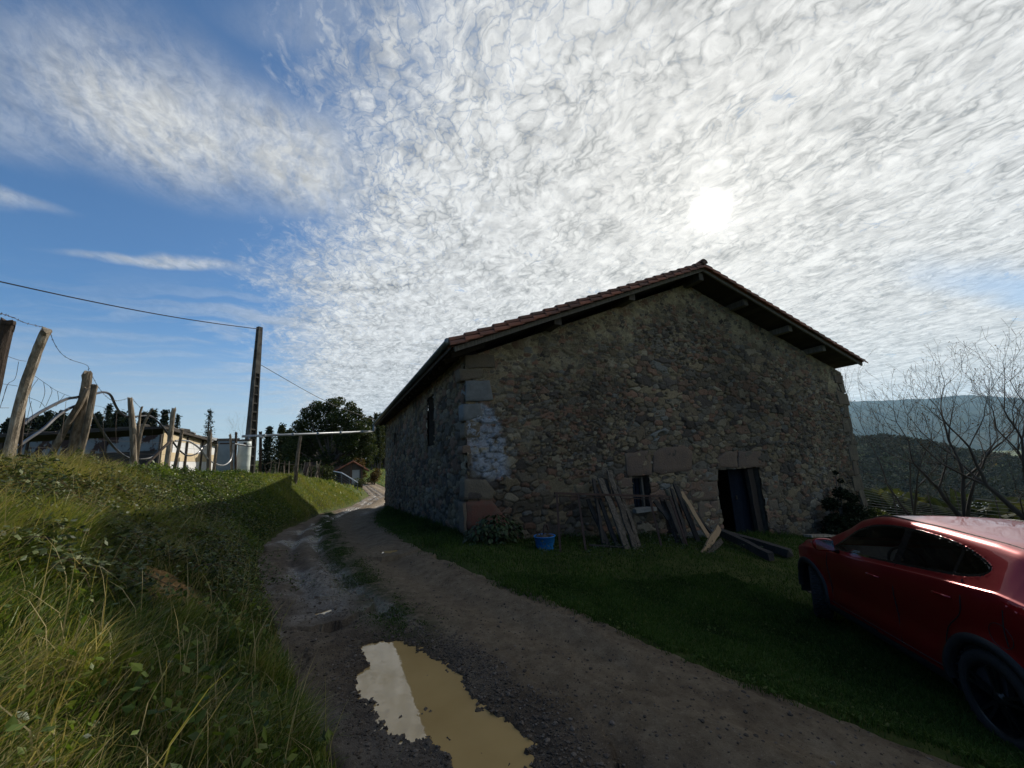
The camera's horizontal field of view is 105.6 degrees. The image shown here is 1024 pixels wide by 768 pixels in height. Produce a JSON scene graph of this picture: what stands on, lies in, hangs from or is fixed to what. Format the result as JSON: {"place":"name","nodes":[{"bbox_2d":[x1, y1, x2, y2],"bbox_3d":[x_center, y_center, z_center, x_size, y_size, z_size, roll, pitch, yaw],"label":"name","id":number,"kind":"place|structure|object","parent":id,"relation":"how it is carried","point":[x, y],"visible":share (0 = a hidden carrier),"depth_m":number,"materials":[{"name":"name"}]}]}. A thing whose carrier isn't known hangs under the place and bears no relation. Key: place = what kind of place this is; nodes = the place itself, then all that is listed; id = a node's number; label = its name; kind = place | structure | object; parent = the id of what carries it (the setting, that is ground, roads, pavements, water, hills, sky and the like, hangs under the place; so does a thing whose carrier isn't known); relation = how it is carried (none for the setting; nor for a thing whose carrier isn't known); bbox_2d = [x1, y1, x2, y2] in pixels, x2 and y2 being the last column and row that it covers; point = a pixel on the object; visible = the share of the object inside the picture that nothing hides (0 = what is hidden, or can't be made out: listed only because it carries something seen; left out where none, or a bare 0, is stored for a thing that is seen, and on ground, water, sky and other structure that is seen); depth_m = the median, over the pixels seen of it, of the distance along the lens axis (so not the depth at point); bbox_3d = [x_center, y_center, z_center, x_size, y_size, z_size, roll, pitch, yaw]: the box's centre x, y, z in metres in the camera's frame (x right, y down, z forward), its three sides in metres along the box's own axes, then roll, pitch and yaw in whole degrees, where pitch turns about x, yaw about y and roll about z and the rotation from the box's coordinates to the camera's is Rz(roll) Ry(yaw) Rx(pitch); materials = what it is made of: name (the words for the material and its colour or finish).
{"place":"outdoors","nodes":[
{"label":"outdoors","id":0,"kind":"place"},
{"bbox_2d":[0,442,1023,767],"bbox_3d":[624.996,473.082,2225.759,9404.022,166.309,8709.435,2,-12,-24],"label":"ground","id":1,"kind":"structure","parent":0,"point":[940,752],"depth_m":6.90,"materials":[{"name":"plant"}]},
{"bbox_2d":[0,417,9,432],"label":"conifer","id":2,"kind":"object","parent":1,"relation":"on","point":[4,425],"visible":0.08,"depth_m":70.35,"materials":[{"name":"green plant"}]},
{"bbox_2d":[0,317,15,393],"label":"fence post","id":3,"kind":"object","parent":1,"relation":"on","point":[7,328],"visible":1,"depth_m":3.59,"materials":[{"name":"wood"}]},
{"bbox_2d":[18,410,25,457],"bbox_3d":[-6.207,0.844,4.906,0.039,1.098,0.304,7,-14,-41],"label":"stick","id":4,"kind":"object","parent":1,"relation":"on","point":[21,437],"visible":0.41,"depth_m":4.89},
{"bbox_2d":[20,418,30,432],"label":"conifer","id":5,"kind":"object","parent":1,"relation":"on","point":[25,428],"visible":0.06,"depth_m":67.50,"materials":[{"name":"green plant"}]},
{"bbox_2d":[2,326,52,459],"bbox_3d":[-5.674,0.331,4.493,0.828,1.937,0.129,-9,-13,30],"label":"fence post","id":6,"kind":"object","parent":1,"relation":"on","point":[22,396],"visible":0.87,"depth_m":4.47,"materials":[{"name":"wood"}]},
{"bbox_2d":[29,415,44,432],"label":"conifer","id":7,"kind":"object","parent":1,"relation":"on","point":[35,423],"visible":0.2,"depth_m":71.10,"materials":[{"name":"green plant"}]},
{"bbox_2d":[37,410,54,430],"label":"conifer","id":8,"kind":"object","parent":1,"relation":"on","point":[48,416],"visible":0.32,"depth_m":65.34,"materials":[{"name":"green plant"}]},
{"bbox_2d":[50,410,70,430],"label":"conifer","id":9,"kind":"object","parent":1,"relation":"on","point":[58,423],"visible":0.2,"depth_m":67.16,"materials":[{"name":"green plant"}]},
{"bbox_2d":[47,387,89,457],"bbox_3d":[-7.294,0.935,6.237,0.860,1.763,0.113,-5,-11,10],"label":"fence post","id":10,"kind":"object","parent":1,"relation":"on","point":[69,420],"visible":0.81,"depth_m":6.24,"materials":[{"name":"wood"}]},
{"bbox_2d":[66,371,92,457],"bbox_3d":[-7.175,0.815,6.413,0.724,2.030,0.184,-11,-14,37],"label":"fence post","id":11,"kind":"object","parent":1,"relation":"on","point":[78,422],"visible":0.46,"depth_m":6.35,"materials":[{"name":"wood"}]},
{"bbox_2d":[17,405,158,459],"bbox_3d":[-7.596,0.945,7.277,0.224,0.874,5.407,3,-12,-27],"label":"hose","id":12,"kind":"object","parent":11,"relation":"hanging from","point":[52,420],"visible":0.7,"depth_m":6.16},
{"bbox_2d":[0,356,202,455],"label":"wire mesh","id":13,"kind":"object","parent":11,"relation":"attached to","point":[64,413],"visible":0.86,"depth_m":5.65,"materials":[{"name":"metal"}]},
{"bbox_2d":[25,391,212,455],"bbox_3d":[-8.175,0.987,8.694,0.504,1.130,8.296,2,-12,-24],"label":"hose","id":14,"kind":"object","parent":11,"relation":"hanging from","point":[30,418],"visible":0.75,"depth_m":7.49,"materials":[{"name":"plastic"}]},
{"bbox_2d":[76,384,97,460],"bbox_3d":[-6.945,0.869,6.294,0.471,1.728,0.107,-9,-12,30],"label":"fence post","id":15,"kind":"object","parent":1,"relation":"on","point":[85,431],"visible":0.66,"depth_m":6.29,"materials":[{"name":"wood"}]},
{"bbox_2d":[90,410,102,427],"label":"conifer","id":16,"kind":"object","parent":1,"relation":"on","point":[98,415],"visible":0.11,"depth_m":67.39,"materials":[{"name":"green plant"}]},
{"bbox_2d":[100,403,113,427],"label":"conifer","id":17,"kind":"object","parent":1,"relation":"on","point":[107,418],"visible":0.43,"depth_m":61.41,"materials":[{"name":"green plant"}]},
{"bbox_2d":[0,426,217,471],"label":"hut","id":18,"kind":"object","parent":1,"relation":"on","point":[122,444],"visible":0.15,"depth_m":11.99,"materials":[{"name":"white plastic"}]},
{"bbox_2d":[101,409,127,427],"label":"conifer","id":19,"kind":"object","parent":1,"relation":"on","point":[119,422],"visible":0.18,"depth_m":66.92,"materials":[{"name":"green plant"}]},
{"bbox_2d":[127,397,136,464],"bbox_3d":[-8.200,1.252,8.411,0.148,1.915,0.457,-2,-11,-2],"label":"fence post","id":20,"kind":"object","parent":1,"relation":"on","point":[132,435],"visible":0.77,"depth_m":8.36,"materials":[{"name":"wood"}]},
{"bbox_2d":[145,440,171,466],"bbox_3d":[-8.239,1.760,8.876,0.103,1.025,1.366,0,-11,-14],"label":"wooden rail","id":21,"kind":"object","parent":20,"relation":"attached to","point":[155,455],"visible":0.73,"depth_m":9.06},
{"bbox_2d":[137,406,142,442],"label":"fence post","id":22,"kind":"object","parent":1,"relation":"on","point":[139,420],"visible":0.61,"depth_m":8.59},
{"bbox_2d":[137,411,148,425],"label":"conifer","id":23,"kind":"object","parent":1,"relation":"on","point":[143,418],"visible":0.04,"depth_m":67.28,"materials":[{"name":"green plant"}]},
{"bbox_2d":[137,408,153,464],"bbox_3d":[-8.095,1.377,8.477,0.639,1.669,0.120,-10,-13,33],"label":"fence post","id":24,"kind":"object","parent":1,"relation":"on","point":[141,434],"visible":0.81,"depth_m":8.49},
{"bbox_2d":[146,408,159,426],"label":"conifer","id":25,"kind":"object","parent":1,"relation":"on","point":[153,414],"visible":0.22,"depth_m":65.40,"materials":[{"name":"green plant"}]},
{"bbox_2d":[0,447,314,630],"bbox_3d":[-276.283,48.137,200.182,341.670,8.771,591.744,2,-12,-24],"label":"bramble leaves","id":26,"kind":"object","parent":1,"relation":"on","point":[71,556],"visible":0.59,"depth_m":3.96,"materials":[{"name":"green plant"}]},
{"bbox_2d":[157,409,170,425],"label":"conifer","id":27,"kind":"object","parent":1,"relation":"on","point":[164,419],"visible":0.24,"depth_m":57.20,"materials":[{"name":"green plant"}]},
{"bbox_2d":[164,407,175,465],"bbox_3d":[-8.655,1.603,9.798,0.128,1.993,0.606,6,-14,-39],"label":"fence post","id":28,"kind":"object","parent":1,"relation":"on","point":[167,459],"visible":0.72,"depth_m":9.76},
{"bbox_2d":[174,414,182,427],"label":"conifer","id":29,"kind":"object","parent":1,"relation":"on","point":[177,421],"visible":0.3,"depth_m":69.48,"materials":[{"name":"green plant"}]},
{"bbox_2d":[173,429,183,469],"bbox_3d":[-8.889,1.947,10.302,0.537,1.501,0.078,-11,-14,36],"label":"fence post","id":30,"kind":"object","parent":1,"relation":"on","point":[178,448],"visible":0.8,"depth_m":10.27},
{"bbox_2d":[0,439,395,767],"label":"bank grass","id":31,"kind":"structure","parent":1,"relation":"on","point":[291,723],"depth_m":2.05,"materials":[{"name":"plant"}]},
{"bbox_2d":[206,429,211,470],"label":"fence post","id":32,"kind":"object","parent":1,"relation":"on","point":[209,449],"visible":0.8,"depth_m":11.96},
{"bbox_2d":[203,408,214,437],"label":"conifer","id":33,"kind":"object","parent":1,"relation":"on","point":[209,415],"visible":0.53,"depth_m":59.31,"materials":[{"name":"green plant"}]},
{"bbox_2d":[212,443,217,470],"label":"fence post","id":34,"kind":"object","parent":1,"relation":"on","point":[215,457],"visible":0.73,"depth_m":12.37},
{"bbox_2d":[174,440,233,465],"bbox_3d":[-9.375,2.143,12.000,0.083,0.781,4.219,1,-11,-18],"label":"hose","id":35,"kind":"object","parent":34,"relation":"hanging from","point":[200,449],"visible":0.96,"depth_m":11.76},
{"bbox_2d":[216,438,239,471],"bbox_3d":[-11.005,3.016,14.960,0.733,1.822,0.570,5,-13,-36],"label":"metal frame","id":36,"kind":"object","parent":1,"relation":"on","point":[223,455],"visible":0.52,"depth_m":14.76,"materials":[{"name":"grey metal"}]},
{"bbox_2d":[229,434,232,471],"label":"fence post","id":37,"kind":"object","parent":1,"relation":"on","point":[230,443],"visible":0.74,"depth_m":13.97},
{"bbox_2d":[234,432,237,470],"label":"fence post","id":38,"kind":"object","parent":1,"relation":"on","point":[235,458],"visible":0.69,"depth_m":14.08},
{"bbox_2d":[113,460,361,572],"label":"bank undergrowth","id":39,"kind":"object","parent":1,"relation":"on","point":[253,536],"visible":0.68,"depth_m":11.69,"materials":[{"name":"green plant"}]},
{"bbox_2d":[237,435,263,471],"bbox_3d":[-9.892,2.778,14.663,0.833,1.671,0.466,2,-12,-24],"label":"water tank","id":40,"kind":"object","parent":1,"relation":"on","point":[243,456],"visible":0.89,"depth_m":14.48,"materials":[{"name":"white plastic"}]},
{"bbox_2d":[245,326,262,473],"bbox_3d":[-10.628,0.907,15.965,0.536,6.652,0.577,-7,-12,20],"label":"utility pole","id":41,"kind":"object","parent":1,"relation":"on","point":[252,419],"visible":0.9,"depth_m":15.94,"materials":[{"name":"concrete"}]},
{"bbox_2d":[0,281,257,328],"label":"power cable","id":42,"kind":"object","parent":41,"relation":"attached to","point":[118,306],"visible":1,"depth_m":11.60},
{"bbox_2d":[261,365,372,419],"bbox_3d":[-9.139,0.612,19.155,0.022,2.033,7.261,-7,-12,23],"label":"service wire","id":43,"kind":"object","parent":41,"relation":"attached to","point":[312,394],"visible":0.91,"depth_m":18.33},
{"bbox_2d":[258,431,261,472],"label":"fence post","id":44,"kind":"object","parent":1,"relation":"on","point":[260,456],"visible":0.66,"depth_m":16.96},
{"bbox_2d":[257,426,277,473],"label":"conifer","id":45,"kind":"object","parent":1,"relation":"on","point":[268,447],"visible":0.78,"depth_m":60.23,"materials":[{"name":"green plant"}]},
{"bbox_2d":[273,422,286,472],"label":"conifer","id":46,"kind":"object","parent":1,"relation":"on","point":[281,429],"visible":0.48,"depth_m":64.30,"materials":[{"name":"green plant"}]},
{"bbox_2d":[276,428,294,474],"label":"conifer","id":47,"kind":"object","parent":1,"relation":"on","point":[282,457],"visible":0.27,"depth_m":59.70,"materials":[{"name":"green plant"}]},
{"bbox_2d":[255,459,323,478],"bbox_3d":[-11.250,4.491,19.788,0.643,1.321,7.062,-2,-11,-2],"label":"stick fence","id":48,"kind":"object","parent":1,"relation":"on","point":[307,469],"visible":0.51,"depth_m":21.22,"materials":[{"name":"wood"}]},
{"bbox_2d":[294,435,301,483],"bbox_3d":[-9.942,3.605,17.997,0.179,2.399,0.708,6,-14,-37],"label":"timber prop","id":49,"kind":"object","parent":1,"relation":"on","point":[297,460],"visible":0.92,"depth_m":17.95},
{"bbox_2d":[255,462,385,501],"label":"meadow grass","id":50,"kind":"structure","parent":1,"relation":"on","point":[359,488],"depth_m":31.77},
{"bbox_2d":[303,464,339,480],"bbox_3d":[-19.818,9.654,40.008,3.758,2.904,3.197,2,-12,-24],"label":"bush","id":51,"kind":"object","parent":1,"relation":"on","point":[328,473],"visible":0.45,"depth_m":39.86,"materials":[{"name":"green plant"}]},
{"bbox_2d":[303,461,344,482],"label":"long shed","id":52,"kind":"structure","parent":1,"relation":"on","point":[312,463],"depth_m":44.27,"materials":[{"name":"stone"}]},
{"bbox_2d":[280,397,378,469],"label":"oak tree","id":53,"kind":"object","parent":1,"relation":"on","point":[336,449],"visible":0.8,"depth_m":45.81,"materials":[{"name":"green plant"}]},
{"bbox_2d":[300,436,382,462],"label":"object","id":54,"kind":"object","parent":1,"relation":"on","point":[345,453],"visible":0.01,"depth_m":82.80,"materials":[{"name":"green plant"}]},
{"bbox_2d":[333,471,357,489],"bbox_3d":[-13.666,8.188,31.930,3.403,2.129,0.191,-10,-13,33],"label":"railing","id":55,"kind":"object","parent":1,"relation":"on","point":[344,479],"visible":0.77,"depth_m":32.10,"materials":[{"name":"metal"}]},
{"bbox_2d":[335,461,369,486],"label":"hut","id":56,"kind":"object","parent":1,"relation":"on","point":[353,470],"visible":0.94,"depth_m":42.29,"materials":[{"name":"stone"}]},
{"bbox_2d":[352,470,359,483],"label":"door","id":57,"kind":"structure","parent":56,"relation":"in","point":[355,473],"depth_m":42.46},
{"bbox_2d":[338,457,367,478],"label":"bush","id":58,"kind":"object","parent":1,"relation":"on","point":[360,462],"visible":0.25,"depth_m":43.45,"materials":[{"name":"green plant"}]},
{"bbox_2d":[353,477,368,487],"bbox_3d":[-14.831,9.767,38.215,1.566,1.162,1.641,-3,-11,3],"label":"bush","id":59,"kind":"object","parent":1,"relation":"on","point":[362,482],"visible":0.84,"depth_m":37.96,"materials":[{"name":"green plant"}]},
{"bbox_2d":[366,468,382,484],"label":"bush","id":60,"kind":"object","parent":1,"relation":"on","point":[374,476],"visible":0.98,"depth_m":49.30,"materials":[{"name":"green plant"}]},
{"bbox_2d":[372,412,377,467],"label":"conifer","id":61,"kind":"object","parent":1,"relation":"on","point":[375,416],"visible":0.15,"depth_m":83.25,"materials":[{"name":"green plant"}]},
{"bbox_2d":[371,426,384,468],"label":"conifer","id":62,"kind":"object","parent":1,"relation":"on","point":[379,443],"visible":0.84,"depth_m":74.21,"materials":[{"name":"green plant"}]},
{"bbox_2d":[377,412,385,468],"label":"conifer","id":63,"kind":"object","parent":1,"relation":"on","point":[382,431],"visible":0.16,"depth_m":80.81,"materials":[{"name":"green plant"}]},
{"bbox_2d":[383,424,385,467],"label":"conifer","id":64,"kind":"object","parent":1,"relation":"on","point":[384,464],"visible":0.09,"depth_m":84.08,"materials":[{"name":"green plant"}]},
{"bbox_2d":[462,514,524,545],"bbox_3d":[-0.370,3.028,8.104,1.414,0.626,0.854,2,-12,-24],"label":"leafy shrub","id":65,"kind":"object","parent":1,"relation":"on","point":[499,533],"visible":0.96,"depth_m":7.92,"materials":[{"name":"green plant"}]},
{"bbox_2d":[533,524,554,549],"bbox_3d":[0.655,3.074,7.837,0.445,0.485,0.445,2,-12,-24],"label":"blue tub","id":66,"kind":"object","parent":1,"relation":"on","point":[548,538],"visible":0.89,"depth_m":7.68,"materials":[{"name":"plastic"}]},
{"bbox_2d":[586,499,609,544],"bbox_3d":[2.027,3.282,9.018,0.118,1.112,1.092,0,-11,-15],"label":"plank","id":67,"kind":"object","parent":1,"relation":"on","point":[592,510],"visible":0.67,"depth_m":9.21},
{"bbox_2d":[592,478,604,543],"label":"plank","id":68,"kind":"object","parent":1,"relation":"on","point":[598,512],"visible":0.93,"depth_m":9.11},
{"bbox_2d":[592,484,619,545],"bbox_3d":[2.212,3.142,9.099,0.120,1.507,1.230,0,-11,-11],"label":"plank","id":69,"kind":"object","parent":1,"relation":"on","point":[608,524],"visible":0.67,"depth_m":9.01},
{"bbox_2d":[589,544,622,547],"bbox_3d":[1.990,3.444,8.242,0.712,0.117,0.056,-3,-11,1],"label":"stick","id":70,"kind":"object","parent":1,"relation":"on","point":[594,545],"visible":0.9,"depth_m":8.23,"materials":[{"name":"brown wood"}]},
{"bbox_2d":[604,479,620,542],"bbox_3d":[2.498,3.129,9.437,0.133,1.560,1.011,-1,-11,-6],"label":"plank","id":71,"kind":"object","parent":1,"relation":"on","point":[607,485],"visible":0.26,"depth_m":9.87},
{"bbox_2d":[597,478,630,548],"bbox_3d":[2.385,3.071,9.010,0.190,1.690,1.537,-1,-11,-9],"label":"plank","id":72,"kind":"object","parent":1,"relation":"on","point":[616,520],"visible":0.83,"depth_m":8.97,"materials":[{"name":"wood"}]},
{"bbox_2d":[372,259,867,538],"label":"stone barn","id":73,"kind":"structure","parent":1,"relation":"on","point":[716,396],"depth_m":11.55,"materials":[{"name":"stone"}]},
{"bbox_2d":[242,425,374,437],"bbox_3d":[-9.438,2.250,18.807,0.648,0.966,7.502,-7,-12,20],"label":"rain pipe","id":74,"kind":"object","parent":73,"relation":"attached to","point":[289,434],"visible":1,"depth_m":18.51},
{"bbox_2d":[632,475,645,506],"bbox_3d":[3.471,2.990,10.814,0.601,0.861,0.115,2,-12,-24],"label":"window","id":75,"kind":"structure","parent":73,"relation":"in","point":[637,502],"depth_m":10.84,"materials":[{"name":"grey wood"}]},
{"bbox_2d":[727,468,754,532],"bbox_3d":[7.564,3.826,12.661,0.926,2.103,0.081,0,-11,-14],"label":"door","id":76,"kind":"structure","parent":73,"relation":"in","point":[741,507],"depth_m":12.63,"materials":[{"name":"wood"}]},
{"bbox_2d":[554,492,686,552],"bbox_3d":[2.542,3.219,8.850,4.039,1.617,1.108,2,-12,-24],"label":"metal frame","id":77,"kind":"object","parent":1,"relation":"on","point":[626,495],"visible":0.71,"depth_m":9.19,"materials":[{"name":"metal"}]},
{"bbox_2d":[612,487,637,548],"bbox_3d":[2.625,3.173,8.910,0.169,1.485,1.479,-2,-11,-2],"label":"plank","id":78,"kind":"object","parent":1,"relation":"on","point":[629,531],"visible":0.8,"depth_m":8.97,"materials":[{"name":"wood"}]},
{"bbox_2d":[606,470,616,493],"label":"plank","id":79,"kind":"object","parent":78,"relation":"attached to","point":[610,478],"visible":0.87,"depth_m":9.93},
{"bbox_2d":[620,496,640,546],"bbox_3d":[2.818,3.290,9.137,0.127,1.270,1.374,-3,-11,0],"label":"plank","id":80,"kind":"object","parent":1,"relation":"on","point":[631,522],"visible":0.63,"depth_m":9.19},
{"bbox_2d":[513,530,762,559],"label":"nettles","id":81,"kind":"object","parent":1,"relation":"on","point":[589,552],"visible":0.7,"depth_m":8.55,"materials":[{"name":"green plant"}]},
{"bbox_2d":[659,497,679,542],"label":"plank","id":82,"kind":"object","parent":1,"relation":"on","point":[672,528],"visible":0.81,"depth_m":9.72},
{"bbox_2d":[653,500,671,520],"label":"plank","id":83,"kind":"object","parent":82,"relation":"on","point":[660,508],"visible":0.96,"depth_m":10.04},
{"bbox_2d":[664,500,684,543],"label":"plank","id":84,"kind":"object","parent":1,"relation":"on","point":[673,516],"visible":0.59,"depth_m":9.74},
{"bbox_2d":[670,487,687,537],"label":"plank","id":85,"kind":"object","parent":1,"relation":"on","point":[679,514],"visible":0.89,"depth_m":10.32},
{"bbox_2d":[672,484,699,540],"bbox_3d":[4.683,3.489,10.400,0.166,1.539,0.890,-1,-11,-9],"label":"plank","id":86,"kind":"object","parent":1,"relation":"on","point":[686,513],"visible":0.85,"depth_m":10.38,"materials":[{"name":"wood"}]},
{"bbox_2d":[681,491,709,537],"bbox_3d":[4.830,3.436,10.304,0.175,1.069,1.065,-1,-11,-9],"label":"plank","id":87,"kind":"object","parent":1,"relation":"on","point":[696,517],"visible":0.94,"depth_m":10.24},
{"bbox_2d":[696,512,711,533],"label":"plank","id":88,"kind":"object","parent":1,"relation":"on","point":[706,526],"visible":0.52,"depth_m":10.30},
{"bbox_2d":[700,525,720,552],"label":"plank","id":89,"kind":"object","parent":1,"relation":"on","point":[713,536],"visible":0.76,"depth_m":9.03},
{"bbox_2d":[706,538,722,553],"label":"plank","id":90,"kind":"object","parent":1,"relation":"on","point":[718,543],"visible":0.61,"depth_m":8.89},
{"bbox_2d":[719,528,774,561],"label":"beam","id":91,"kind":"structure","parent":1,"relation":"on","point":[763,553],"depth_m":8.85,"materials":[{"name":"grey wood"}]},
{"bbox_2d":[724,529,792,556],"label":"beam","id":92,"kind":"structure","parent":1,"relation":"on","point":[779,550],"depth_m":8.96,"materials":[{"name":"grey wood"}]},
{"bbox_2d":[803,534,836,536],"bbox_3d":[9.780,4.762,12.216,1.746,0.256,0.250,3,-12,-27],"label":"pale board","id":93,"kind":"object","parent":1,"relation":"on","point":[817,535],"visible":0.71,"depth_m":11.98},
{"bbox_2d":[820,470,870,537],"bbox_3d":[11.260,4.114,13.174,2.790,2.337,1.008,2,-12,-24],"label":"ivy bush","id":94,"kind":"object","parent":1,"relation":"on","point":[846,518],"visible":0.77,"depth_m":13.11,"materials":[{"name":"green plant"}]},
{"bbox_2d":[864,507,891,517],"bbox_3d":[13.046,4.974,13.915,1.144,1.068,1.671,-8,-12,25],"label":"bush","id":95,"kind":"object","parent":1,"relation":"on","point":[873,512],"visible":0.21,"depth_m":13.91,"materials":[{"name":"green plant"}]},
{"bbox_2d":[798,515,1023,750],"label":"parked car","id":96,"kind":"object","parent":1,"relation":"on","point":[942,596],"visible":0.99,"depth_m":3.55,"materials":[{"name":"red paint"}]},
{"bbox_2d":[838,353,1020,514],"bbox_3d":[19.397,3.359,19.457,6.552,10.531,9.173,2,-12,-24],"label":"bare tree","id":97,"kind":"object","parent":1,"relation":"on","point":[914,505],"visible":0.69,"depth_m":18.77,"materials":[{"name":"brown plant"}]},
{"bbox_2d":[849,318,1023,520],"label":"bare tree","id":98,"kind":"object","parent":1,"relation":"on","point":[1009,505],"visible":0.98,"depth_m":14.48,"materials":[{"name":"brown plant"}]},
{"bbox_2d":[850,334,1023,516],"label":"bare tree","id":99,"kind":"object","parent":1,"relation":"on","point":[966,508],"visible":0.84,"depth_m":15.70,"materials":[{"name":"brown plant"}]},
{"bbox_2d":[854,433,1023,506],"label":"hill woodland","id":100,"kind":"object","parent":1,"relation":"on","point":[1002,486],"visible":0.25,"depth_m":316.36,"materials":[{"name":"green plant"}]},
{"bbox_2d":[863,483,1020,518],"bbox_3d":[25.661,9.301,23.297,11.420,6.546,4.040,-3,-11,3],"label":"vine trellis","id":101,"kind":"object","parent":1,"relation":"on","point":[931,507],"visible":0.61,"depth_m":23.40,"materials":[{"name":"wood"}]},
{"bbox_2d":[864,486,1023,520],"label":"valley woodland","id":102,"kind":"object","parent":1,"relation":"on","point":[937,503],"depth_m":36.63,"materials":[{"name":"plant"}]},
{"bbox_2d":[0,0,1023,460],"label":"sky","id":103,"kind":"structure","parent":0,"point":[366,186],"materials":[{"name":"blue"}]},
{"bbox_2d":[257,482,963,767],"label":"dirt road","id":104,"kind":"structure","parent":0,"point":[363,536],"depth_m":3.09,"materials":[{"name":"gravel"}]},
{"bbox_2d":[355,641,536,767],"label":"puddle","id":105,"kind":"object","parent":104,"relation":"on","point":[394,680],"visible":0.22,"depth_m":2.67,"materials":[{"name":"liquid"}]},
{"bbox_2d":[848,395,1023,450],"bbox_3d":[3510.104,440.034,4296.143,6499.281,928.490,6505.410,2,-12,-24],"label":"mountain","id":106,"kind":"structure","parent":0,"point":[975,444],"depth_m":3404.44,"materials":[{"name":"blue"}]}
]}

